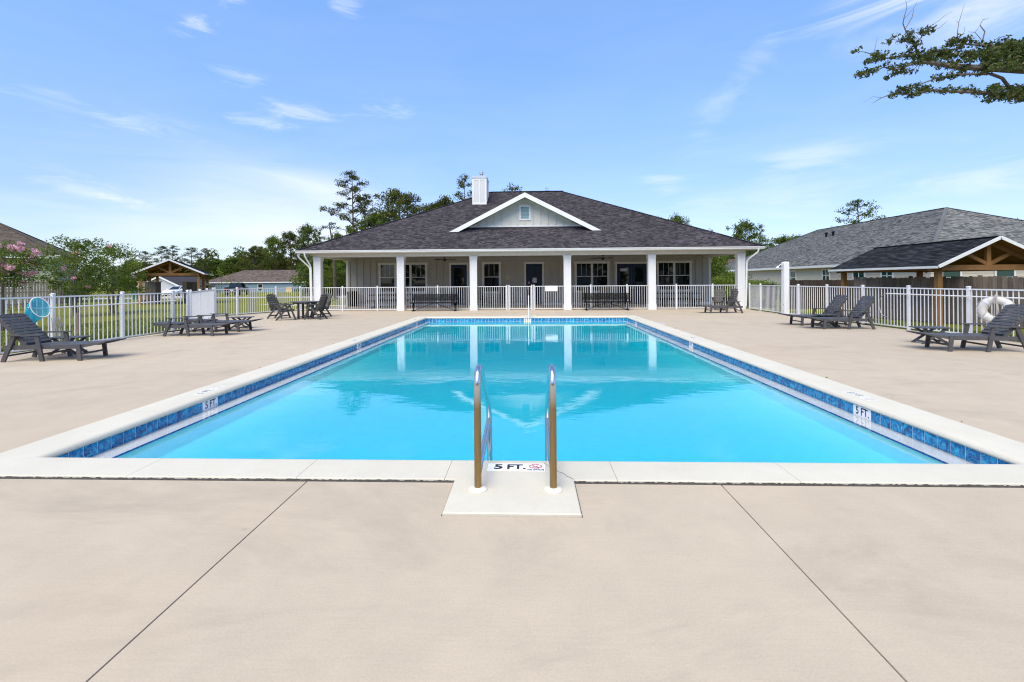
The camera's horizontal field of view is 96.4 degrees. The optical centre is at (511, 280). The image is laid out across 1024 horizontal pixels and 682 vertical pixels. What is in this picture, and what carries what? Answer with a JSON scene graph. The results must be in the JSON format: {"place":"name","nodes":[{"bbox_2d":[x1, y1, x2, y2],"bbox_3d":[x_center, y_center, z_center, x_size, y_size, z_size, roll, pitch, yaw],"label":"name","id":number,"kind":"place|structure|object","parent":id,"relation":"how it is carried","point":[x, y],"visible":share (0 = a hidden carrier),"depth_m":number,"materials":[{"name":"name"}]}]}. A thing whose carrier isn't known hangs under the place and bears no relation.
{"place":"outdoors","nodes":[
{"label":"outdoors","id":0,"kind":"place"},
{"bbox_2d":[131,259,211,304],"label":"timber pavilion","id":1,"kind":"structure","parent":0,"point":[159,269],"depth_m":36.57,"materials":[{"name":"brown wood"}]},
{"bbox_2d":[83,296,345,298],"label":"road","id":2,"kind":"structure","parent":0,"point":[222,297],"depth_m":54.70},
{"bbox_2d":[162,286,181,295],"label":"parked car","id":3,"kind":"object","parent":2,"relation":"on","point":[177,288],"visible":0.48,"depth_m":65.05,"materials":[{"name":"white metal"}]},
{"bbox_2d":[367,294,411,307],"bbox_3d":[-7.218,1.217,27.326,2.420,0.783,1.620,0,0,2],"label":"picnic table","id":4,"kind":"object","parent":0,"point":[387,295],"visible":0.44,"depth_m":26.99,"materials":[{"name":"black metal"}]},
{"bbox_2d":[0,304,1023,681],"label":"pool deck","id":5,"kind":"structure","parent":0,"point":[142,580],"depth_m":2.52,"materials":[{"name":"concrete"}]},
{"bbox_2d":[0,313,126,361],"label":"sun lounger","id":6,"kind":"object","parent":5,"relation":"on","point":[39,341],"visible":1,"depth_m":9.25,"materials":[{"name":"plastic"}]},
{"bbox_2d":[47,335,92,355],"bbox_3d":[-9.743,1.436,10.066,0.720,0.406,0.412,0,0,-3],"label":"side table","id":7,"kind":"object","parent":5,"relation":"on","point":[72,338],"visible":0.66,"depth_m":9.95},
{"bbox_2d":[0,290,189,353],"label":"picket fence","id":8,"kind":"object","parent":5,"relation":"on","point":[53,296],"visible":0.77,"depth_m":12.27,"materials":[{"name":"metal"}]},
{"bbox_2d":[51,317,63,340],"bbox_3d":[-10.768,1.261,10.884,0.075,0.775,0.318,0,0,2],"label":"rope","id":9,"kind":"object","parent":8,"relation":"hanging from","point":[58,322],"visible":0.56,"depth_m":10.85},
{"bbox_2d":[24,297,178,322],"bbox_3d":[-10.540,0.690,12.132,0.527,0.660,4.309,0,0,2],"label":"skimmer net","id":10,"kind":"object","parent":8,"relation":"hanging from","point":[37,309],"visible":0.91,"depth_m":10.19,"materials":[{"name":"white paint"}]},
{"bbox_2d":[151,316,239,336],"bbox_3d":[-9.375,1.353,13.572,2.312,0.554,0.724,0,0,1],"label":"sun lounger","id":11,"kind":"object","parent":5,"relation":"on","point":[168,324],"visible":1,"depth_m":13.30,"materials":[{"name":"plastic"}]},
{"bbox_2d":[183,313,262,331],"bbox_3d":[-9.266,1.352,14.659,2.312,0.554,0.724,0,0,1],"label":"sun lounger","id":12,"kind":"object","parent":5,"relation":"on","point":[211,320],"visible":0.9,"depth_m":14.42,"materials":[{"name":"plastic"}]},
{"bbox_2d":[229,316,254,328],"bbox_3d":[-9.173,1.432,15.517,0.720,0.406,0.412,0,0,0],"label":"side table","id":13,"kind":"object","parent":5,"relation":"on","point":[244,318],"visible":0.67,"depth_m":15.38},
{"bbox_2d":[214,286,300,316],"bbox_3d":[-12.473,1.025,22.766,0.080,1.425,4.680,0,0,25],"label":"picket fence","id":14,"kind":"object","parent":5,"relation":"on","point":[237,300],"visible":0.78,"depth_m":22.12,"materials":[{"name":"metal"}]},
{"bbox_2d":[266,294,290,318],"bbox_3d":[-10.053,1.107,19.674,0.794,1.065,0.630,0,0,10],"label":"patio chair","id":15,"kind":"object","parent":5,"relation":"on","point":[270,298],"visible":0.84,"depth_m":19.59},
{"bbox_2d":[275,295,295,320],"bbox_3d":[-9.285,1.102,18.761,0.794,1.065,0.630,0,0,-26],"label":"patio chair","id":16,"kind":"object","parent":5,"relation":"on","point":[285,310],"visible":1,"depth_m":18.57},
{"bbox_2d":[290,301,318,318],"bbox_3d":[-8.800,1.249,19.478,1.200,0.725,1.200,0,0,2],"label":"round table","id":17,"kind":"object","parent":5,"relation":"on","point":[298,303],"visible":0.84,"depth_m":19.28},
{"bbox_2d":[303,294,327,319],"bbox_3d":[-8.138,1.094,19.023,0.794,1.065,0.630,0,0,10],"label":"patio chair","id":18,"kind":"object","parent":5,"relation":"on","point":[322,301],"visible":0.98,"depth_m":18.92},
{"bbox_2d":[310,293,331,317],"bbox_3d":[-8.467,1.096,20.325,0.630,1.065,0.794,0,0,22],"label":"patio chair","id":19,"kind":"object","parent":5,"relation":"on","point":[327,305],"visible":0.41,"depth_m":20.45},
{"bbox_2d":[347,291,357,306],"bbox_3d":[-9.974,1.140,28.626,0.670,0.960,0.670,0,0,2],"label":"trash can","id":20,"kind":"object","parent":5,"relation":"on","point":[349,296],"visible":0.84,"depth_m":28.38,"materials":[{"name":"grey plastic"}]},
{"bbox_2d":[322,286,396,310],"bbox_3d":[-8.097,0.994,24.356,4.100,1.425,0.080,0,0,2],"label":"picket fence","id":21,"kind":"object","parent":5,"relation":"on","point":[342,287],"visible":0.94,"depth_m":24.34,"materials":[{"name":"metal"}]},
{"bbox_2d":[410,294,458,311],"bbox_3d":[-4.020,1.135,23.732,2.516,0.886,0.625,0,0,2],"label":"metal bench","id":22,"kind":"object","parent":5,"relation":"on","point":[414,299],"visible":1,"depth_m":23.96,"materials":[{"name":"metal"}]},
{"bbox_2d":[405,285,469,309],"bbox_3d":[-3.939,0.965,24.207,3.500,1.425,0.080,0,0,2],"label":"picket fence","id":23,"kind":"object","parent":5,"relation":"on","point":[437,300],"visible":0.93,"depth_m":24.18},
{"bbox_2d":[477,285,507,309],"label":"picket fence","id":24,"kind":"object","parent":5,"relation":"on","point":[506,298],"visible":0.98,"depth_m":24.08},
{"bbox_2d":[0,315,1023,517],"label":"swimming pool","id":25,"kind":"structure","parent":5,"relation":"in","point":[702,411],"depth_m":6.55,"materials":[{"name":"liquid"}]},
{"bbox_2d":[469,364,492,493],"bbox_3d":[-0.232,1.434,3.855,0.138,1.598,1.135,0,0,2],"label":"hand rail","id":26,"kind":"object","parent":25,"relation":"attached to","point":[478,486],"visible":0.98,"depth_m":3.35,"materials":[{"name":"metal"}]},
{"bbox_2d":[544,364,562,493],"bbox_3d":[0.320,1.430,3.840,0.138,1.598,1.135,0,0,2],"label":"hand rail","id":27,"kind":"object","parent":25,"relation":"attached to","point":[552,487],"visible":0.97,"depth_m":3.33,"materials":[{"name":"metal"}]},
{"bbox_2d":[533,285,562,309],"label":"picket fence","id":28,"kind":"object","parent":5,"relation":"on","point":[534,302],"visible":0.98,"depth_m":23.99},
{"bbox_2d":[580,286,593,307],"bbox_3d":[4.233,0.930,25.855,0.724,1.225,0.913,0,0,12],"label":"patio chair","id":29,"kind":"object","parent":5,"relation":"on","point":[587,289],"visible":0.52,"depth_m":25.53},
{"bbox_2d":[595,286,610,307],"bbox_3d":[5.077,0.924,25.575,0.724,1.225,0.913,0,0,-8],"label":"patio chair","id":30,"kind":"object","parent":5,"relation":"on","point":[606,289],"visible":0.49,"depth_m":25.25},
{"bbox_2d":[582,293,631,310],"bbox_3d":[4.849,1.073,23.414,2.446,0.886,0.625,0,0,2],"label":"metal bench","id":31,"kind":"object","parent":5,"relation":"on","point":[585,296],"visible":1,"depth_m":23.64,"materials":[{"name":"metal"}]},
{"bbox_2d":[572,284,647,309],"bbox_3d":[5.075,0.902,23.884,4.000,1.425,0.080,0,0,2],"label":"picket fence","id":32,"kind":"object","parent":5,"relation":"on","point":[627,292],"visible":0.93,"depth_m":23.86,"materials":[{"name":"metal"}]},
{"bbox_2d":[656,292,701,306],"bbox_3d":[9.599,1.099,26.674,2.420,0.783,1.620,0,0,2],"label":"picnic table","id":33,"kind":"object","parent":5,"relation":"on","point":[688,299],"visible":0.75,"depth_m":26.32,"materials":[{"name":"black metal"}]},
{"bbox_2d":[656,284,734,308],"bbox_3d":[9.522,0.871,23.725,4.180,1.425,0.080,0,0,2],"label":"picket fence","id":34,"kind":"object","parent":5,"relation":"on","point":[676,295],"visible":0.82,"depth_m":23.73,"materials":[{"name":"metal"}]},
{"bbox_2d":[711,289,725,310],"bbox_3d":[10.336,0.964,22.852,0.630,1.065,0.794,0,0,34],"label":"patio chair","id":35,"kind":"object","parent":5,"relation":"on","point":[718,297],"visible":0.91,"depth_m":23.02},
{"bbox_2d":[696,289,742,312],"bbox_3d":[9.531,0.933,21.068,1.902,1.128,0.724,0,0,2],"label":"sun lounger","id":36,"kind":"object","parent":5,"relation":"on","point":[731,304],"visible":1,"depth_m":20.78,"materials":[{"name":"plastic"}]},
{"bbox_2d":[776,262,789,313],"bbox_3d":[11.482,0.385,19.468,0.527,2.370,0.223,0,0,2],"label":"shower post","id":37,"kind":"object","parent":5,"relation":"on","point":[785,295],"visible":0.99,"depth_m":19.36,"materials":[{"name":"white paint"}]},
{"bbox_2d":[778,295,846,325],"bbox_3d":[10.065,0.983,15.330,1.948,1.020,0.724,0,0,3],"label":"sun lounger","id":38,"kind":"object","parent":5,"relation":"on","point":[838,301],"visible":0.79,"depth_m":15.17,"materials":[{"name":"plastic"}]},
{"bbox_2d":[813,314,842,326],"bbox_3d":[10.203,1.296,14.778,0.720,0.406,0.412,0,0,6],"label":"side table","id":39,"kind":"object","parent":5,"relation":"on","point":[828,315],"visible":0.73,"depth_m":14.73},
{"bbox_2d":[798,296,875,329],"bbox_3d":[10.055,0.983,14.191,1.949,1.020,0.724,0,0,5],"label":"sun lounger","id":40,"kind":"object","parent":5,"relation":"on","point":[856,311],"visible":1,"depth_m":13.96,"materials":[{"name":"plastic"}]},
{"bbox_2d":[790,284,906,327],"bbox_3d":[11.783,0.855,16.464,0.080,1.425,5.755,0,0,0],"label":"picket fence","id":41,"kind":"object","parent":5,"relation":"on","point":[826,286],"visible":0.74,"depth_m":16.11,"materials":[{"name":"metal"}]},
{"bbox_2d":[909,326,952,343],"bbox_3d":[9.886,1.298,10.808,0.720,0.406,0.412,0,0,6],"label":"side table","id":42,"kind":"object","parent":5,"relation":"on","point":[926,328],"visible":0.82,"depth_m":10.70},
{"bbox_2d":[906,285,1023,335],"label":"picket fence","id":43,"kind":"object","parent":5,"relation":"on","point":[969,311],"visible":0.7,"depth_m":12.29,"materials":[{"name":"metal"}]},
{"bbox_2d":[879,293,1023,316],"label":"rescue pole","id":44,"kind":"object","parent":43,"relation":"hanging from","point":[946,295],"visible":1,"depth_m":12.40,"materials":[{"name":"metal"}]},
{"bbox_2d":[976,294,1014,340],"bbox_3d":[11.654,0.892,11.007,0.161,1.134,0.697,0,0,-36],"label":"life ring","id":45,"kind":"object","parent":43,"relation":"hanging from","point":[983,306],"visible":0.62,"depth_m":11.08,"materials":[{"name":"plastic"}]},
{"bbox_2d":[906,304,1023,351],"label":"sun lounger","id":46,"kind":"object","parent":5,"relation":"on","point":[994,331],"visible":1,"depth_m":9.60,"materials":[{"name":"plastic"}]},
{"bbox_2d":[0,0,1023,284],"label":"sky","id":47,"kind":"structure","parent":0,"point":[223,126],"materials":[{"name":"blue"}]},
{"bbox_2d":[0,285,1023,354],"bbox_3d":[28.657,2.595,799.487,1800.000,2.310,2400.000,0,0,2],"label":"ground","id":48,"kind":"structure","parent":0,"point":[256,301],"depth_m":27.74,"materials":[{"name":"green plant"}]},
{"bbox_2d":[0,240,58,330],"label":"crape myrtle","id":49,"kind":"object","parent":48,"relation":"on","point":[15,252],"visible":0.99,"depth_m":16.21,"materials":[{"name":"green plant"}]},
{"bbox_2d":[0,278,62,308],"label":"wood fence","id":50,"kind":"object","parent":48,"relation":"on","point":[30,292],"visible":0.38,"depth_m":30.92,"materials":[{"name":"wood"}]},
{"bbox_2d":[0,223,83,303],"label":"neighbor house","id":51,"kind":"structure","parent":48,"relation":"on","point":[7,233],"depth_m":39.51,"materials":[{"name":"brown"}]},
{"bbox_2d":[42,280,90,304],"bbox_3d":[-34.181,0.937,35.072,3.146,2.074,2.578,0,0,2],"label":"crape myrtle","id":52,"kind":"object","parent":48,"relation":"on","point":[66,298],"visible":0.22,"depth_m":34.85,"materials":[{"name":"green plant"}]},
{"bbox_2d":[29,234,122,316],"bbox_3d":[-21.624,-0.231,22.684,3.545,4.157,3.491,0,0,20],"label":"crape myrtle","id":53,"kind":"object","parent":48,"relation":"on","point":[76,247],"visible":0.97,"depth_m":22.69,"materials":[{"name":"green plant"}]},
{"bbox_2d":[78,240,148,312],"bbox_3d":[-21.997,-0.217,25.332,3.148,4.134,3.376,0,0,31],"label":"crape myrtle","id":54,"kind":"object","parent":48,"relation":"on","point":[126,265],"visible":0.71,"depth_m":25.37,"materials":[{"name":"green plant"}]},
{"bbox_2d":[110,260,149,288],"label":"broadleaf tree","id":55,"kind":"object","parent":48,"relation":"on","point":[137,281],"visible":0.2,"depth_m":112.72,"materials":[{"name":"green plant"}]},
{"bbox_2d":[132,251,154,280],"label":"pine tree","id":56,"kind":"object","parent":48,"relation":"on","point":[145,253],"visible":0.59,"depth_m":106.93,"materials":[{"name":"green plant"}]},
{"bbox_2d":[138,281,161,303],"bbox_3d":[-28.962,0.979,36.560,1.557,1.812,0.640,0,0,2],"label":"mailbox kiosk","id":57,"kind":"object","parent":48,"relation":"on","point":[154,287],"visible":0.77,"depth_m":36.31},
{"bbox_2d":[140,246,173,272],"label":"pine tree","id":58,"kind":"object","parent":48,"relation":"on","point":[160,251],"visible":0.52,"depth_m":100.95,"materials":[{"name":"green plant"}]},
{"bbox_2d":[165,245,188,271],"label":"pine tree","id":59,"kind":"object","parent":48,"relation":"on","point":[174,253],"visible":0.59,"depth_m":102.91,"materials":[{"name":"green plant"}]},
{"bbox_2d":[146,277,213,292],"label":"neighbor house","id":60,"kind":"structure","parent":48,"relation":"on","point":[168,282],"depth_m":88.32,"materials":[{"name":"white"}]},
{"bbox_2d":[182,282,196,302],"bbox_3d":[-27.452,0.988,39.008,1.007,1.812,0.640,0,0,2],"label":"mailbox kiosk","id":61,"kind":"object","parent":48,"relation":"on","point":[192,286],"visible":0.47,"depth_m":38.76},
{"bbox_2d":[173,247,210,277],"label":"pine tree","id":62,"kind":"object","parent":48,"relation":"on","point":[191,256],"visible":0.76,"depth_m":102.40,"materials":[{"name":"green plant"}]},
{"bbox_2d":[79,246,305,290],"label":"woods","id":63,"kind":"object","parent":48,"relation":"on","point":[228,262],"visible":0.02,"depth_m":126.08,"materials":[{"name":"green plant"}]},
{"bbox_2d":[190,288,213,329],"bbox_3d":[-11.968,1.021,17.744,0.080,1.425,6.460,0,0,-28],"label":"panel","id":64,"kind":"object","parent":48,"relation":"on","point":[201,302],"visible":0.73,"depth_m":17.43,"materials":[{"name":"plastic"}]},
{"bbox_2d":[195,248,216,280],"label":"pine tree","id":65,"kind":"object","parent":48,"relation":"on","point":[205,256],"visible":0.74,"depth_m":107.44,"materials":[{"name":"green plant"}]},
{"bbox_2d":[206,258,226,279],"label":"broadleaf tree","id":66,"kind":"object","parent":48,"relation":"on","point":[216,261],"visible":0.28,"depth_m":123.41,"materials":[{"name":"green plant"}]},
{"bbox_2d":[199,268,239,298],"bbox_3d":[-13.875,0.579,21.683,1.787,2.417,1.424,0,0,-13],"label":"sapling","id":67,"kind":"object","parent":48,"relation":"on","point":[221,273],"visible":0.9,"depth_m":21.74,"materials":[{"name":"green plant"}]},
{"bbox_2d":[217,256,246,275],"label":"broadleaf tree","id":68,"kind":"object","parent":48,"relation":"on","point":[234,259],"visible":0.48,"depth_m":121.39,"materials":[{"name":"green plant"}]},
{"bbox_2d":[224,283,248,294],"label":"pickup truck","id":69,"kind":"object","parent":48,"relation":"on","point":[241,286],"visible":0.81,"depth_m":69.34,"materials":[{"name":"black metal"}]},
{"bbox_2d":[235,246,278,270],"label":"broadleaf tree","id":70,"kind":"object","parent":48,"relation":"on","point":[252,249],"visible":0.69,"depth_m":105.95,"materials":[{"name":"green plant"}]},
{"bbox_2d":[209,270,312,292],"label":"neighbor house","id":71,"kind":"structure","parent":48,"relation":"on","point":[264,278],"depth_m":97.96,"materials":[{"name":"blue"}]},
{"bbox_2d":[250,234,289,269],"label":"broadleaf tree","id":72,"kind":"object","parent":48,"relation":"on","point":[269,241],"visible":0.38,"depth_m":115.31,"materials":[{"name":"green plant"}]},
{"bbox_2d":[261,231,310,270],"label":"broadleaf tree","id":73,"kind":"object","parent":48,"relation":"on","point":[289,236],"visible":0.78,"depth_m":112.56,"materials":[{"name":"green plant"}]},
{"bbox_2d":[290,223,320,271],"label":"broadleaf tree","id":74,"kind":"object","parent":48,"relation":"on","point":[309,232],"visible":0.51,"depth_m":110.93,"materials":[{"name":"green plant"}]},
{"bbox_2d":[289,255,345,295],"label":"woods","id":75,"kind":"object","parent":48,"relation":"on","point":[305,274],"visible":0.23,"depth_m":63.47,"materials":[{"name":"green plant"}]},
{"bbox_2d":[323,263,345,290],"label":"broadleaf tree","id":76,"kind":"object","parent":48,"relation":"on","point":[328,275],"visible":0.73,"depth_m":58.47,"materials":[{"name":"green plant"}]},
{"bbox_2d":[333,238,336,298],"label":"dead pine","id":77,"kind":"object","parent":48,"relation":"on","point":[334,281],"visible":0.5,"depth_m":48.55,"materials":[{"name":"brown plant"}]},
{"bbox_2d":[319,170,371,239],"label":"pine tree","id":78,"kind":"object","parent":48,"relation":"on","point":[354,189],"visible":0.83,"depth_m":72.37,"materials":[{"name":"green plant"}]},
{"bbox_2d":[346,193,381,230],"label":"pine tree","id":79,"kind":"object","parent":48,"relation":"on","point":[367,201],"visible":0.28,"depth_m":75.27,"materials":[{"name":"green plant"}]},
{"bbox_2d":[345,210,398,233],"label":"broadleaf tree","id":80,"kind":"object","parent":48,"relation":"on","point":[373,219],"visible":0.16,"depth_m":69.95,"materials":[{"name":"green plant"}]},
{"bbox_2d":[370,188,428,226],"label":"broadleaf tree","id":81,"kind":"object","parent":48,"relation":"on","point":[396,198],"visible":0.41,"depth_m":72.43,"materials":[{"name":"green plant"}]},
{"bbox_2d":[419,202,441,212],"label":"broadleaf tree","id":82,"kind":"object","parent":48,"relation":"on","point":[434,206],"visible":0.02,"depth_m":77.79,"materials":[{"name":"green plant"}]},
{"bbox_2d":[430,194,453,208],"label":"broadleaf tree","id":83,"kind":"object","parent":48,"relation":"on","point":[442,201],"visible":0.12,"depth_m":78.49,"materials":[{"name":"green plant"}]},
{"bbox_2d":[452,173,471,200],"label":"pine tree","id":84,"kind":"object","parent":48,"relation":"on","point":[462,183],"visible":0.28,"depth_m":77.92,"materials":[{"name":"green plant"}]},
{"bbox_2d":[508,285,532,309],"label":"fence gate","id":85,"kind":"structure","parent":48,"relation":"on","point":[509,302],"depth_m":24.04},
{"bbox_2d":[668,212,689,224],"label":"broadleaf tree","id":86,"kind":"object","parent":48,"relation":"on","point":[678,219],"visible":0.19,"depth_m":82.63,"materials":[{"name":"green plant"}]},
{"bbox_2d":[711,256,730,282],"bbox_3d":[17.367,-0.643,39.865,3.409,4.844,4.210,0,0,-10],"label":"shrub","id":87,"kind":"object","parent":48,"relation":"on","point":[718,265],"visible":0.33,"depth_m":38.76,"materials":[{"name":"green plant"}]},
{"bbox_2d":[711,275,734,303],"bbox_3d":[15.170,0.649,32.685,3.508,2.106,2.841,0,0,-43],"label":"shrub","id":88,"kind":"object","parent":48,"relation":"on","point":[722,282],"visible":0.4,"depth_m":32.04,"materials":[{"name":"green plant"}]},
{"bbox_2d":[714,270,754,292],"bbox_3d":[16.782,0.466,35.683,4.385,2.633,3.551,0,0,22],"label":"shrub","id":89,"kind":"object","parent":48,"relation":"on","point":[730,275],"visible":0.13,"depth_m":34.96,"materials":[{"name":"green plant"}]},
{"bbox_2d":[711,283,774,308],"bbox_3d":[16.462,1.005,33.908,0.160,1.660,11.050,0,0,2],"label":"wood fence","id":90,"kind":"object","parent":48,"relation":"on","point":[764,290],"visible":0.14,"depth_m":29.52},
{"bbox_2d":[723,218,768,258],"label":"broadleaf tree","id":91,"kind":"object","parent":48,"relation":"on","point":[740,229],"visible":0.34,"depth_m":73.75,"materials":[{"name":"green plant"}]},
{"bbox_2d":[731,281,780,306],"bbox_3d":[16.300,0.841,30.612,2.982,1.790,2.415,0,0,-43],"label":"shrub","id":92,"kind":"object","parent":48,"relation":"on","point":[753,288],"visible":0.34,"depth_m":30.08,"materials":[{"name":"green plant"}]},
{"bbox_2d":[749,283,781,312],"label":"picket fence","id":93,"kind":"object","parent":48,"relation":"on","point":[758,302],"visible":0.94,"depth_m":21.48,"materials":[{"name":"metal"}]},
{"bbox_2d":[754,282,781,303],"bbox_3d":[17.629,0.884,31.163,2.273,1.685,2.807,0,0,32],"label":"shrub","id":94,"kind":"object","parent":48,"relation":"on","point":[776,292],"visible":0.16,"depth_m":30.84,"materials":[{"name":"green plant"}]},
{"bbox_2d":[764,234,793,246],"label":"broadleaf tree","id":95,"kind":"object","parent":48,"relation":"on","point":[780,240],"visible":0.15,"depth_m":92.57,"materials":[{"name":"green plant"}]},
{"bbox_2d":[789,279,853,308],"bbox_3d":[19.538,0.823,27.788,5.950,1.860,0.160,0,0,2],"label":"wood fence","id":96,"kind":"object","parent":48,"relation":"on","point":[823,282],"visible":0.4,"depth_m":27.75,"materials":[{"name":"wood"}]},
{"bbox_2d":[833,198,886,226],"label":"pine tree","id":97,"kind":"object","parent":48,"relation":"on","point":[856,205],"visible":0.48,"depth_m":67.83,"materials":[{"name":"green plant"}]},
{"bbox_2d":[718,207,1023,298],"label":"neighbor house","id":98,"kind":"structure","parent":48,"relation":"on","point":[817,254],"depth_m":36.67,"materials":[{"name":"grey"}]},
{"bbox_2d":[994,270,1015,276],"bbox_3d":[29.394,-0.206,27.265,1.200,1.500,0.060,0,0,2],"label":"window","id":99,"kind":"structure","parent":98,"relation":"in","point":[1010,273],"depth_m":27.26,"materials":[{"name":"glass"}]},
{"bbox_2d":[828,236,1023,325],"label":"timber pavilion","id":100,"kind":"structure","parent":48,"relation":"on","point":[990,253],"depth_m":18.52,"materials":[{"name":"brown wood"}]},
{"bbox_2d":[850,3,1023,103],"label":"live oak","id":101,"kind":"object","parent":48,"relation":"on","point":[995,57],"visible":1,"depth_m":10.32,"materials":[{"name":"green plant"}]},
{"bbox_2d":[854,275,1023,328],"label":"wood fence","id":102,"kind":"object","parent":48,"relation":"on","point":[991,282],"visible":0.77,"depth_m":18.93,"materials":[{"name":"wood"}]},
{"bbox_2d":[295,171,764,310],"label":"pool house","id":103,"kind":"structure","parent":0,"point":[483,236],"depth_m":26.78,"materials":[{"name":"grey"}]},
{"bbox_2d":[451,265,466,304],"bbox_3d":[-3.351,0.271,28.902,1.002,2.545,0.089,0,0,2],"label":"door","id":104,"kind":"structure","parent":103,"relation":"in","point":[458,272],"depth_m":28.92,"materials":[{"name":"blue glass"}]},
{"bbox_2d":[482,262,500,292],"bbox_3d":[-1.290,-0.186,28.846,1.240,1.990,0.062,0,0,2],"label":"window","id":105,"kind":"structure","parent":103,"relation":"in","point":[491,271],"depth_m":28.85,"materials":[{"name":"black glass"}]},
{"bbox_2d":[526,264,541,304],"bbox_3d":[1.391,0.233,28.732,1.012,2.555,0.089,0,0,2],"label":"door","id":106,"kind":"structure","parent":103,"relation":"in","point":[532,270],"depth_m":28.76,"materials":[{"name":"blue paint"}]},
{"bbox_2d":[574,261,609,292],"bbox_3d":[5.006,-0.230,28.620,2.220,1.950,0.062,0,0,2],"label":"window","id":107,"kind":"structure","parent":103,"relation":"in","point":[595,273],"depth_m":28.62,"materials":[{"name":"black glass"}]},
{"bbox_2d":[617,264,631,303],"bbox_3d":[7.018,0.213,28.558,0.912,2.515,0.034,0,0,2],"label":"door","id":108,"kind":"structure","parent":103,"relation":"in","point":[623,277],"depth_m":28.55,"materials":[{"name":"blue glass"}]},
{"bbox_2d":[632,264,646,303],"bbox_3d":[7.937,0.207,28.498,0.912,2.515,0.089,0,0,2],"label":"door","id":109,"kind":"structure","parent":103,"relation":"in","point":[639,271],"depth_m":28.52,"materials":[{"name":"blue glass"}]},
{"bbox_2d":[656,260,691,291],"bbox_3d":[10.088,-0.281,28.438,2.210,1.920,0.062,0,0,2],"label":"window","id":110,"kind":"structure","parent":103,"relation":"in","point":[668,272],"depth_m":28.44,"materials":[{"name":"white glass"}]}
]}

